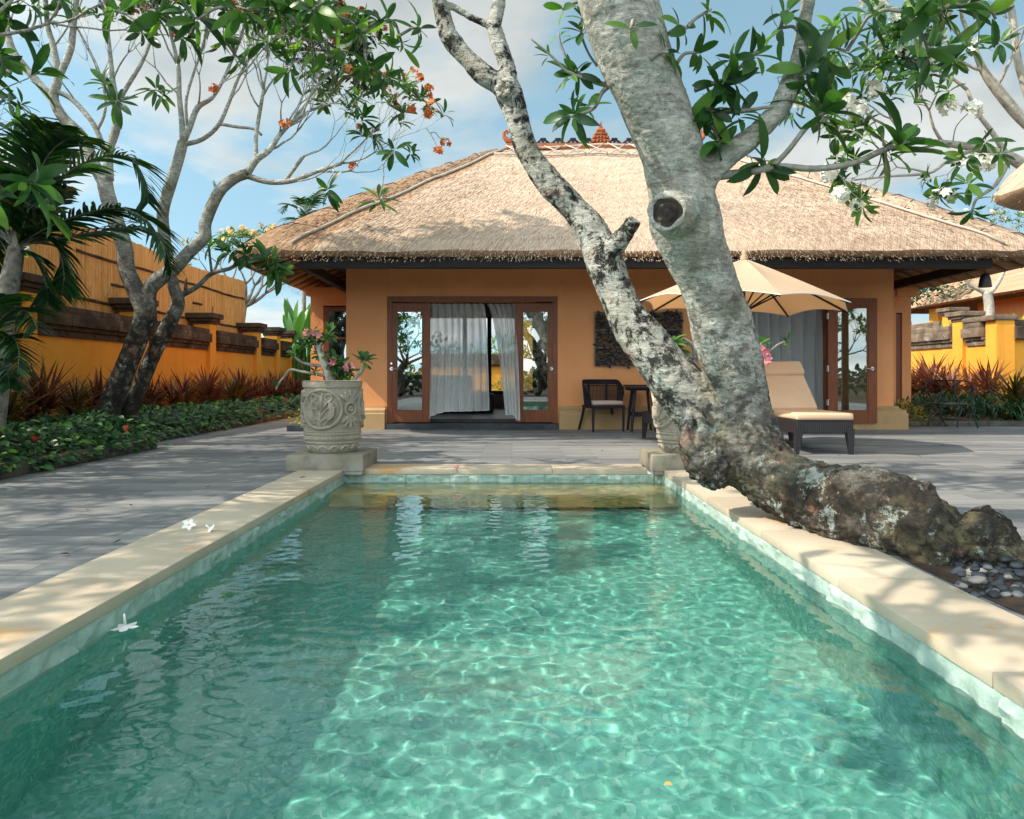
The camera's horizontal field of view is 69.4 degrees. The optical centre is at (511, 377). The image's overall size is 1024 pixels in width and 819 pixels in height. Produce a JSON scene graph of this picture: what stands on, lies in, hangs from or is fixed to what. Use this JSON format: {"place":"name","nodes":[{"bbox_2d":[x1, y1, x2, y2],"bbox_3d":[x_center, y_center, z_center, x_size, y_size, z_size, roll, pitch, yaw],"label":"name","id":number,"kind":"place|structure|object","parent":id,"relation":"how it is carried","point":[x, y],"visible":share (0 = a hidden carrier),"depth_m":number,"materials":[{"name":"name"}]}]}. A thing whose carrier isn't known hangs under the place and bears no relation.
{"place":"outdoors","nodes":[
{"label":"outdoors","id":0,"kind":"place"},
{"bbox_2d":[157,416,300,447],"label":"curb","id":1,"kind":"structure","parent":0,"point":[279,422],"depth_m":12.24,"materials":[{"name":"stone"}]},
{"bbox_2d":[491,376,525,390],"bbox_3d":[-0.147,0.222,20.198,1.179,0.587,1.172,0,0,0],"label":"croton shrub","id":2,"kind":"object","parent":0,"point":[499,383],"visible":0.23,"depth_m":20.11,"materials":[{"name":"yellow plant"}]},
{"bbox_2d":[0,482,1023,818],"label":"pool water","id":3,"kind":"structure","parent":0,"point":[474,650],"depth_m":2.40,"materials":[{"name":"teal liquid"}]},
{"bbox_2d":[111,614,138,631],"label":"fallen flower","id":4,"kind":"object","parent":3,"relation":"on","point":[124,626],"visible":1,"depth_m":2.94,"materials":[{"name":"white plant"}]},
{"bbox_2d":[0,426,1023,618],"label":"terrace","id":5,"kind":"structure","parent":0,"point":[47,518],"depth_m":7.22,"materials":[{"name":"stone"}]},
{"bbox_2d":[286,408,300,425],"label":"croton shrub","id":6,"kind":"object","parent":5,"relation":"on","point":[296,419],"visible":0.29,"depth_m":13.29,"materials":[{"name":"yellow plant"}]},
{"bbox_2d":[287,424,303,430],"bbox_3d":[-3.375,0.820,12.700,0.750,0.160,0.800,0,0,0],"label":"stone step","id":7,"kind":"object","parent":5,"relation":"on","point":[294,427],"visible":0.27,"depth_m":12.30,"materials":[{"name":"grey stone"}]},
{"bbox_2d":[286,448,376,474],"bbox_3d":[-1.790,0.838,7.425,0.740,0.185,0.750,0,0,0],"label":"pedestal","id":8,"kind":"object","parent":5,"relation":"on","point":[358,461],"visible":0.84,"depth_m":7.05,"materials":[{"name":"stone"}]},
{"bbox_2d":[300,380,365,453],"bbox_3d":[-1.792,0.388,7.413,0.641,0.714,0.640,0,0,-5],"label":"carved pot","id":9,"kind":"object","parent":8,"relation":"on","point":[332,415],"visible":1,"depth_m":7.18,"materials":[{"name":"stone"}]},
{"bbox_2d":[271,321,376,389],"bbox_3d":[-1.870,-0.220,7.401,1.079,0.694,0.266,0,0,0],"label":"desert rose","id":10,"kind":"object","parent":9,"relation":"in","point":[341,370],"visible":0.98,"depth_m":7.38,"materials":[{"name":"green plant"}]},
{"bbox_2d":[0,464,1023,707],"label":"pool coping","id":11,"kind":"object","parent":5,"relation":"on","point":[981,639],"visible":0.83,"depth_m":3.28,"materials":[{"name":"stone"}]},
{"bbox_2d":[182,519,195,529],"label":"fallen flower","id":12,"kind":"object","parent":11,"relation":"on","point":[189,524],"visible":1,"depth_m":4.32,"materials":[{"name":"white plant"}]},
{"bbox_2d":[0,474,1023,738],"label":"pool basin","id":13,"kind":"object","parent":5,"relation":"in","point":[996,702],"visible":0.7,"depth_m":3.30,"materials":[{"name":"tile"}]},
{"bbox_2d":[578,379,624,431],"bbox_3d":[1.517,0.470,12.471,0.714,0.873,0.648,0,0,-14],"label":"cane chair","id":14,"kind":"object","parent":5,"relation":"on","point":[606,403],"visible":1,"depth_m":12.49,"materials":[{"name":"wicker"}]},
{"bbox_2d":[623,385,655,431],"bbox_3d":[2.170,0.514,12.400,0.540,0.778,0.540,0,0,0],"label":"side table","id":15,"kind":"object","parent":5,"relation":"on","point":[633,389],"visible":0.56,"depth_m":12.21,"materials":[{"name":"black wood"}]},
{"bbox_2d":[642,388,653,438],"bbox_3d":[2.250,0.340,9.922,0.680,1.120,1.955,0,0,0],"label":"sun lounger","id":16,"kind":"object","parent":5,"relation":"on","point":[647,419],"visible":0.04,"depth_m":10.69,"materials":[{"name":"black wood"}]},
{"bbox_2d":[639,448,684,474],"bbox_3d":[1.710,0.838,7.425,0.740,0.185,0.750,0,0,0],"label":"pedestal","id":17,"kind":"object","parent":5,"relation":"on","point":[656,461],"visible":0.47,"depth_m":7.06,"materials":[{"name":"stone"}]},
{"bbox_2d":[652,397,679,452],"bbox_3d":[1.745,0.388,7.423,0.640,0.714,0.641,0,0,30],"label":"carved pot","id":18,"kind":"object","parent":17,"relation":"on","point":[667,428],"visible":0.24,"depth_m":7.26,"materials":[{"name":"stone"}]},
{"bbox_2d":[672,331,791,364],"bbox_3d":[2.119,-0.194,7.394,1.380,0.594,0.350,0,0,0],"label":"desert rose","id":19,"kind":"object","parent":18,"relation":"on","point":[694,355],"visible":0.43,"depth_m":7.38,"materials":[{"name":"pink plant"}]},
{"bbox_2d":[640,249,850,316],"bbox_3d":[2.911,-0.357,9.350,2.464,2.515,2.467,0,0,22],"label":"parasol","id":20,"kind":"object","parent":5,"relation":"on","point":[765,289],"visible":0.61,"depth_m":9.26,"materials":[{"name":"fabric"}]},
{"bbox_2d":[764,361,854,454],"bbox_3d":[3.635,0.340,9.553,0.680,1.120,1.955,0,0,0],"label":"sun lounger","id":21,"kind":"object","parent":5,"relation":"on","point":[798,413],"visible":0.65,"depth_m":9.26,"materials":[{"name":"beige fabric"}]},
{"bbox_2d":[775,0,1023,226],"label":"white frangipani","id":22,"kind":"object","parent":5,"relation":"on","point":[844,190],"visible":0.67,"depth_m":8.30,"materials":[{"name":"green plant"}]},
{"bbox_2d":[925,380,978,427],"bbox_3d":[7.827,0.469,13.172,0.754,0.850,0.384,0,0,0],"label":"metal chair","id":23,"kind":"object","parent":5,"relation":"on","point":[958,403],"visible":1,"depth_m":13.04,"materials":[{"name":"black metal"}]},
{"bbox_2d":[0,407,1023,479],"bbox_3d":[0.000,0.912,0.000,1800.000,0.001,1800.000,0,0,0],"label":"ground","id":24,"kind":"structure","parent":0,"point":[921,418],"depth_m":15.60,"materials":[{"name":"soil"}]},
{"bbox_2d":[0,20,38,257],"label":"shade tree","id":25,"kind":"object","parent":24,"relation":"on","point":[17,114],"visible":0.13,"depth_m":9.28,"materials":[{"name":"green plant"}]},
{"bbox_2d":[0,293,63,395],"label":"palm","id":26,"kind":"object","parent":24,"relation":"on","point":[9,311],"visible":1,"depth_m":6.82,"materials":[{"name":"green plant"}]},
{"bbox_2d":[3,356,67,457],"bbox_3d":[-6.250,0.580,8.932,2.143,1.892,1.944,0,0,45],"label":"cordyline","id":27,"kind":"object","parent":24,"relation":"on","point":[14,397],"visible":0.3,"depth_m":8.79,"materials":[{"name":"red plant"}]},
{"bbox_2d":[11,356,92,447],"bbox_3d":[-6.334,0.613,9.941,1.572,1.846,1.728,0,0,17],"label":"cordyline","id":28,"kind":"object","parent":24,"relation":"on","point":[48,401],"visible":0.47,"depth_m":9.85,"materials":[{"name":"red plant"}]},
{"bbox_2d":[0,438,156,478],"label":"bed kerb","id":29,"kind":"structure","parent":24,"relation":"on","point":[23,469],"depth_m":7.53,"materials":[{"name":"stone"}]},
{"bbox_2d":[37,372,123,441],"bbox_3d":[-6.317,0.639,10.745,1.584,1.541,1.746,0,0,-9],"label":"cordyline","id":30,"kind":"object","parent":24,"relation":"on","point":[81,401],"visible":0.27,"depth_m":10.54,"materials":[{"name":"red plant"}]},
{"bbox_2d":[0,112,185,457],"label":"feather palm","id":31,"kind":"object","parent":24,"relation":"on","point":[47,142],"visible":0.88,"depth_m":7.84,"materials":[{"name":"green plant"}]},
{"bbox_2d":[67,368,131,433],"bbox_3d":[-6.490,0.595,11.566,1.538,1.578,1.410,0,0,0],"label":"cordyline","id":32,"kind":"object","parent":24,"relation":"on","point":[99,386],"visible":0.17,"depth_m":11.42,"materials":[{"name":"red plant"}]},
{"bbox_2d":[85,366,164,430],"bbox_3d":[-6.410,0.615,12.452,1.728,1.682,1.905,0,0,0],"label":"cordyline","id":33,"kind":"object","parent":24,"relation":"on","point":[143,400],"visible":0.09,"depth_m":12.39,"materials":[{"name":"red plant"}]},
{"bbox_2d":[0,393,300,472],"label":"hedge","id":34,"kind":"object","parent":24,"relation":"on","point":[88,431],"visible":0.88,"depth_m":8.99,"materials":[{"name":"green plant"}]},
{"bbox_2d":[139,369,173,426],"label":"cordyline","id":35,"kind":"object","parent":24,"relation":"on","point":[152,393],"visible":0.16,"depth_m":13.17,"materials":[{"name":"red plant"}]},
{"bbox_2d":[9,272,310,423],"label":"boundary wall","id":36,"kind":"structure","parent":24,"relation":"on","point":[87,340],"depth_m":14.34,"materials":[{"name":"yellow paint"}]},
{"bbox_2d":[0,226,244,333],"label":"bamboo fence","id":37,"kind":"object","parent":36,"relation":"on","point":[100,278],"visible":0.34,"depth_m":14.67,"materials":[{"name":"wood"}]},
{"bbox_2d":[152,370,208,426],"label":"cordyline","id":38,"kind":"object","parent":24,"relation":"on","point":[173,397],"visible":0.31,"depth_m":13.84,"materials":[{"name":"red plant"}]},
{"bbox_2d":[160,374,207,423],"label":"cordyline","id":39,"kind":"object","parent":24,"relation":"on","point":[192,392],"visible":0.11,"depth_m":14.57,"materials":[{"name":"red plant"}]},
{"bbox_2d":[111,410,299,443],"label":"bed kerb","id":40,"kind":"structure","parent":24,"relation":"on","point":[238,424],"depth_m":12.49,"materials":[{"name":"stone"}]},
{"bbox_2d":[181,364,238,418],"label":"cordyline","id":41,"kind":"object","parent":24,"relation":"on","point":[210,381],"visible":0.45,"depth_m":15.37,"materials":[{"name":"red plant"}]},
{"bbox_2d":[0,0,435,240],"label":"overhanging tree","id":42,"kind":"object","parent":24,"relation":"on","point":[326,18],"visible":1,"depth_m":6.06,"materials":[{"name":"green plant"}]},
{"bbox_2d":[194,368,242,418],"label":"cordyline","id":43,"kind":"object","parent":24,"relation":"on","point":[221,389],"visible":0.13,"depth_m":16.24,"materials":[{"name":"red plant"}]},
{"bbox_2d":[98,0,355,422],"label":"slender tree","id":44,"kind":"object","parent":24,"relation":"on","point":[140,384],"visible":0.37,"depth_m":9.95,"materials":[{"name":"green plant"}]},
{"bbox_2d":[0,0,454,426],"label":"slender tree","id":45,"kind":"object","parent":24,"relation":"on","point":[142,298],"visible":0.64,"depth_m":9.64,"materials":[{"name":"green plant"}]},
{"bbox_2d":[182,222,284,318],"bbox_3d":[-7.524,-1.843,21.300,3.904,5.518,2.988,0,0,-44],"label":"yellow frangipani","id":46,"kind":"object","parent":24,"relation":"on","point":[249,300],"visible":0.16,"depth_m":21.25,"materials":[{"name":"green plant"}]},
{"bbox_2d":[216,369,257,417],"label":"cordyline","id":47,"kind":"object","parent":24,"relation":"on","point":[234,390],"visible":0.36,"depth_m":16.81,"materials":[{"name":"red plant"}]},
{"bbox_2d":[222,366,263,413],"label":"cordyline","id":48,"kind":"object","parent":24,"relation":"on","point":[244,377],"visible":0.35,"depth_m":17.70,"materials":[{"name":"red plant"}]},
{"bbox_2d":[246,372,282,413],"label":"cordyline","id":49,"kind":"object","parent":24,"relation":"on","point":[267,384],"visible":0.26,"depth_m":18.69,"materials":[{"name":"red plant"}]},
{"bbox_2d":[256,372,290,412],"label":"cordyline","id":50,"kind":"object","parent":24,"relation":"on","point":[274,392],"visible":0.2,"depth_m":19.61,"materials":[{"name":"red plant"}]},
{"bbox_2d":[261,369,298,407],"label":"cordyline","id":51,"kind":"object","parent":24,"relation":"on","point":[283,384],"visible":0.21,"depth_m":20.46,"materials":[{"name":"red plant"}]},
{"bbox_2d":[277,374,301,408],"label":"cordyline","id":52,"kind":"object","parent":24,"relation":"on","point":[295,388],"visible":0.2,"depth_m":21.38,"materials":[{"name":"red plant"}]},
{"bbox_2d":[281,376,306,394],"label":"cordyline","id":53,"kind":"object","parent":24,"relation":"on","point":[294,383],"visible":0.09,"depth_m":22.13,"materials":[{"name":"red plant"}]},
{"bbox_2d":[283,298,310,396],"bbox_3d":[-6.305,-0.941,23.831,2.073,3.686,1.558,0,0,0],"label":"banana clump","id":54,"kind":"object","parent":24,"relation":"on","point":[294,320],"visible":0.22,"depth_m":23.38,"materials":[{"name":"green plant"}]},
{"bbox_2d":[277,193,326,311],"bbox_3d":[-7.035,-3.071,24.978,2.338,6.270,1.594,0,0,0],"label":"distant palm","id":55,"kind":"object","parent":24,"relation":"on","point":[310,204],"visible":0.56,"depth_m":24.79,"materials":[{"name":"green plant"}]},
{"bbox_2d":[407,331,421,370],"bbox_3d":[-2.930,-0.635,24.449,4.481,2.088,4.287,0,0,0],"label":"leafy shrub","id":56,"kind":"object","parent":24,"relation":"on","point":[412,346],"visible":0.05,"depth_m":23.91,"materials":[{"name":"green plant"}]},
{"bbox_2d":[407,321,532,390],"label":"courtyard wall","id":57,"kind":"structure","parent":24,"relation":"on","point":[414,362],"depth_m":22.30,"materials":[{"name":"yellow paint"}]},
{"bbox_2d":[491,328,525,385],"bbox_3d":[-0.050,-0.616,24.017,4.170,2.095,4.543,0,0,0],"label":"leafy shrub","id":58,"kind":"object","parent":24,"relation":"on","point":[494,346],"visible":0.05,"depth_m":23.88,"materials":[{"name":"green plant"}]},
{"bbox_2d":[232,121,1023,429],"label":"villa","id":59,"kind":"object","parent":24,"relation":"on","point":[485,227],"visible":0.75,"depth_m":12.75,"materials":[{"name":"paint"}]},
{"bbox_2d":[323,307,345,379],"bbox_3d":[-3.299,-0.413,14.555,0.800,1.926,0.130,0,0,0],"label":"window frame","id":60,"kind":"structure","parent":59,"relation":"in","point":[326,310],"depth_m":14.49,"materials":[{"name":"brown wood"}]},
{"bbox_2d":[390,303,430,421],"bbox_3d":[-1.786,-0.252,12.886,0.728,2.076,0.108,0,0,0],"label":"door leaf","id":61,"kind":"structure","parent":59,"relation":"in","point":[422,415],"depth_m":12.89,"materials":[{"name":"brown wood"}]},
{"bbox_2d":[399,375,493,411],"bbox_3d":[-1.400,0.345,16.250,2.000,0.790,1.100,0,0,0],"label":"daybed","id":62,"kind":"object","parent":59,"relation":"in","point":[410,398],"visible":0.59,"depth_m":15.71,"materials":[{"name":"white fabric"}]},
{"bbox_2d":[429,304,488,417],"bbox_3d":[-0.911,-0.293,12.648,1.045,1.997,0.873,0,0,0],"label":"sheer curtain","id":63,"kind":"object","parent":59,"relation":"hanging from","point":[459,379],"visible":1,"depth_m":12.77,"materials":[{"name":"white fabric"}]},
{"bbox_2d":[405,318,536,393],"bbox_3d":[-1.025,-0.520,17.985,3.250,1.860,0.070,0,0,0],"label":"back window frame","id":64,"kind":"structure","parent":59,"relation":"in","point":[488,319],"depth_m":17.95,"materials":[{"name":"brown wood"}]},
{"bbox_2d":[487,304,519,420],"bbox_3d":[-0.049,-0.284,12.733,0.474,2.014,0.959,0,0,-26],"label":"sheer curtain","id":65,"kind":"object","parent":59,"relation":"hanging from","point":[503,316],"visible":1,"depth_m":12.81,"materials":[{"name":"white fabric"}]},
{"bbox_2d":[515,303,552,421],"bbox_3d":[0.409,-0.252,12.886,0.719,2.076,0.108,0,0,0],"label":"door leaf","id":66,"kind":"structure","parent":59,"relation":"in","point":[525,415],"depth_m":12.89,"materials":[{"name":"brown wood"}]},
{"bbox_2d":[593,309,683,368],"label":"wall panel","id":67,"kind":"structure","parent":59,"relation":"attached to","point":[609,352],"depth_m":12.84,"materials":[{"name":"stone"}]},
{"bbox_2d":[752,309,822,409],"bbox_3d":[4.839,-0.263,13.021,1.462,2.057,0.213,0,0,0],"label":"sheer curtain","id":68,"kind":"object","parent":59,"relation":"hanging from","point":[805,341],"visible":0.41,"depth_m":13.03,"materials":[{"name":"white fabric"}]},
{"bbox_2d":[826,298,876,422],"bbox_3d":[5.837,-0.285,12.678,0.853,2.141,0.113,0,0,0],"label":"door leaf","id":69,"kind":"structure","parent":59,"relation":"in","point":[869,415],"depth_m":12.68,"materials":[{"name":"brown wood"}]},
{"bbox_2d":[896,314,900,406],"bbox_3d":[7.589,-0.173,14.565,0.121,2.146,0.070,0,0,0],"label":"side door","id":70,"kind":"structure","parent":59,"relation":"in","point":[898,316],"depth_m":14.53,"materials":[{"name":"brown wood"}]},
{"bbox_2d":[978,269,991,287],"bbox_3d":[7.229,-1.558,11.300,0.184,0.364,0.184,0,0,0],"label":"eave lantern","id":71,"kind":"object","parent":59,"relation":"hanging from","point":[985,281],"visible":0.94,"depth_m":11.24,"materials":[{"name":"black metal"}]},
{"bbox_2d":[894,399,935,426],"bbox_3d":[7.489,0.673,13.950,1.068,0.533,1.010,0,0,-23],"label":"croton shrub","id":72,"kind":"object","parent":24,"relation":"on","point":[916,410],"visible":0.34,"depth_m":13.85,"materials":[{"name":"yellow plant"}]},
{"bbox_2d":[911,360,929,411],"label":"cordyline","id":73,"kind":"object","parent":24,"relation":"on","point":[913,377],"visible":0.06,"depth_m":19.61,"materials":[{"name":"red plant"}]},
{"bbox_2d":[911,353,956,413],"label":"cordyline","id":74,"kind":"object","parent":24,"relation":"on","point":[922,381],"visible":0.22,"depth_m":18.92,"materials":[{"name":"red plant"}]},
{"bbox_2d":[911,356,966,414],"bbox_3d":[10.575,0.498,18.398,2.027,2.080,1.858,0,0,17],"label":"cordyline","id":75,"kind":"object","parent":24,"relation":"on","point":[935,389],"visible":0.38,"depth_m":18.30,"materials":[{"name":"red plant"}]},
{"bbox_2d":[911,307,969,329],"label":"boundary wall","id":76,"kind":"structure","parent":24,"relation":"on","point":[942,312],"depth_m":23.16,"materials":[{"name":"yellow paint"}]},
{"bbox_2d":[911,279,973,305],"bbox_3d":[14.457,-3.527,26.428,3.813,1.946,3.957,0,0,23],"label":"leafy shrub","id":77,"kind":"object","parent":24,"relation":"on","point":[932,289],"visible":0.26,"depth_m":25.71,"materials":[{"name":"green plant"}]},
{"bbox_2d":[922,358,989,415],"bbox_3d":[10.704,0.561,17.615,1.941,2.106,2.064,0,0,38],"label":"cordyline","id":78,"kind":"object","parent":24,"relation":"on","point":[950,384],"visible":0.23,"depth_m":17.57,"materials":[{"name":"red plant"}]},
{"bbox_2d":[896,385,1023,426],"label":"strap groundcover","id":79,"kind":"object","parent":24,"relation":"on","point":[976,401],"visible":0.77,"depth_m":14.17,"materials":[{"name":"green plant"}]},
{"bbox_2d":[909,421,1023,425],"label":"bed kerb","id":80,"kind":"structure","parent":24,"relation":"on","point":[980,423],"depth_m":13.56,"materials":[{"name":"stone"}]},
{"bbox_2d":[911,311,1023,412],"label":"boundary wall","id":81,"kind":"structure","parent":24,"relation":"on","point":[972,336],"depth_m":18.34,"materials":[{"name":"yellow paint"}]},
{"bbox_2d":[911,268,1023,321],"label":"neighbour villa","id":82,"kind":"object","parent":24,"relation":"on","point":[1008,295],"visible":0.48,"depth_m":25.79,"materials":[{"name":"beige"}]},
{"bbox_2d":[942,355,1013,418],"bbox_3d":[10.825,0.563,16.848,2.029,2.168,1.846,0,0,-6],"label":"cordyline","id":83,"kind":"object","parent":24,"relation":"on","point":[987,373],"visible":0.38,"depth_m":16.74,"materials":[{"name":"red plant"}]},
{"bbox_2d":[964,272,1004,315],"bbox_3d":[13.162,-1.204,20.517,1.414,4.095,0.376,0,0,0],"label":"pale tree","id":84,"kind":"object","parent":24,"relation":"on","point":[988,301],"visible":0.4,"depth_m":20.44,"materials":[{"name":"white plant"}]},
{"bbox_2d":[964,206,1023,231],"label":"white frangipani","id":85,"kind":"object","parent":24,"relation":"on","point":[995,213],"visible":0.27,"depth_m":26.48,"materials":[{"name":"green plant"}]},
{"bbox_2d":[967,362,1023,420],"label":"cordyline","id":86,"kind":"object","parent":24,"relation":"on","point":[1017,389],"visible":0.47,"depth_m":14.60,"materials":[{"name":"red plant"}]},
{"bbox_2d":[0,0,1023,473],"label":"sky","id":87,"kind":"structure","parent":0,"point":[479,123],"materials":[{"name":"blue"}]},
{"bbox_2d":[897,555,1023,614],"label":"bare soil","id":88,"kind":"structure","parent":0,"point":[1016,604],"depth_m":3.26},
{"bbox_2d":[432,0,1023,568],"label":"leaning tree","id":89,"kind":"object","parent":88,"relation":"on","point":[718,410],"visible":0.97,"depth_m":4.18,"materials":[{"name":"grey plant"}]},
{"bbox_2d":[950,567,964,574],"bbox_3d":[2.031,0.886,3.371,0.075,0.036,0.047,-11,-6,-25],"label":"pebble","id":90,"kind":"object","parent":88,"relation":"on","point":[953,571],"visible":0.73,"depth_m":3.36,"materials":[{"name":"stone"}]},
{"bbox_2d":[956,571,966,577],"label":"pebble","id":91,"kind":"object","parent":88,"relation":"on","point":[961,574],"visible":1,"depth_m":3.20,"materials":[{"name":"stone"}]},
{"bbox_2d":[969,591,980,597],"bbox_3d":[1.893,0.890,3.023,0.040,0.025,0.040,0,0,21],"label":"pebble","id":92,"kind":"object","parent":88,"relation":"on","point":[976,594],"visible":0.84,"depth_m":3.01,"materials":[{"name":"stone"}]},
{"bbox_2d":[968,576,985,583],"bbox_3d":[1.957,0.852,3.110,0.067,0.033,0.049,-11,-5,24],"label":"pebble","id":93,"kind":"object","parent":88,"relation":"on","point":[977,579],"visible":1,"depth_m":3.10,"materials":[{"name":"stone"}]},
{"bbox_2d":[971,571,986,578],"bbox_3d":[2.007,0.853,3.181,0.042,0.030,0.062,-14,18,-37],"label":"pebble","id":94,"kind":"object","parent":88,"relation":"on","point":[975,573],"visible":0.6,"depth_m":3.17,"materials":[{"name":"stone"}]},
{"bbox_2d":[979,562,992,567],"bbox_3d":[2.234,0.887,3.485,0.055,0.032,0.056,2,-10,-8],"label":"pebble","id":95,"kind":"object","parent":88,"relation":"on","point":[983,563],"visible":0.65,"depth_m":3.48,"materials":[{"name":"stone"}]},
{"bbox_2d":[983,565,992,570],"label":"pebble","id":96,"kind":"object","parent":88,"relation":"on","point":[988,567],"visible":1,"depth_m":3.31,"materials":[{"name":"stone"}]},
{"bbox_2d":[987,590,1000,598],"bbox_3d":[1.969,0.887,3.023,0.045,0.034,0.071,9,11,43],"label":"pebble","id":97,"kind":"object","parent":88,"relation":"on","point":[995,594],"visible":1,"depth_m":3.00,"materials":[{"name":"stone"}]},
{"bbox_2d":[994,583,1008,591],"bbox_3d":[2.063,0.888,3.115,0.041,0.031,0.062,-8,14,-18],"label":"pebble","id":98,"kind":"object","parent":88,"relation":"on","point":[1001,587],"visible":0.81,"depth_m":3.10,"materials":[{"name":"stone"}]},
{"bbox_2d":[998,556,1011,562],"bbox_3d":[2.301,0.851,3.451,0.051,0.035,0.061,3,-8,41],"label":"pebble","id":99,"kind":"object","parent":88,"relation":"on","point":[1004,559],"visible":1,"depth_m":3.43,"materials":[{"name":"stone"}]},
{"bbox_2d":[1000,592,1011,596],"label":"pebble","id":100,"kind":"object","parent":88,"relation":"on","point":[1006,594],"visible":0.92,"depth_m":3.02,"materials":[{"name":"stone"}]},
{"bbox_2d":[1008,586,1023,591],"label":"pebble","id":101,"kind":"object","parent":88,"relation":"on","point":[1014,588],"visible":0.71,"depth_m":3.07,"materials":[{"name":"stone"}]},
{"bbox_2d":[1009,562,1023,568],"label":"pebble","id":102,"kind":"object","parent":88,"relation":"on","point":[1015,565],"visible":1,"depth_m":3.33,"materials":[{"name":"stone"}]},
{"bbox_2d":[1011,590,1023,597],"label":"pebble","id":103,"kind":"object","parent":88,"relation":"on","point":[1019,594],"visible":0.99,"depth_m":3.02,"materials":[{"name":"stone"}]},
{"bbox_2d":[1014,570,1023,577],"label":"pebble","id":104,"kind":"object","parent":88,"relation":"on","point":[1019,573],"visible":1,"depth_m":3.20,"materials":[{"name":"stone"}]},
{"bbox_2d":[992,163,1023,218],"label":"thatched pavilion","id":105,"kind":"structure","parent":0,"point":[1009,194],"depth_m":7.54,"materials":[{"name":"plant"}]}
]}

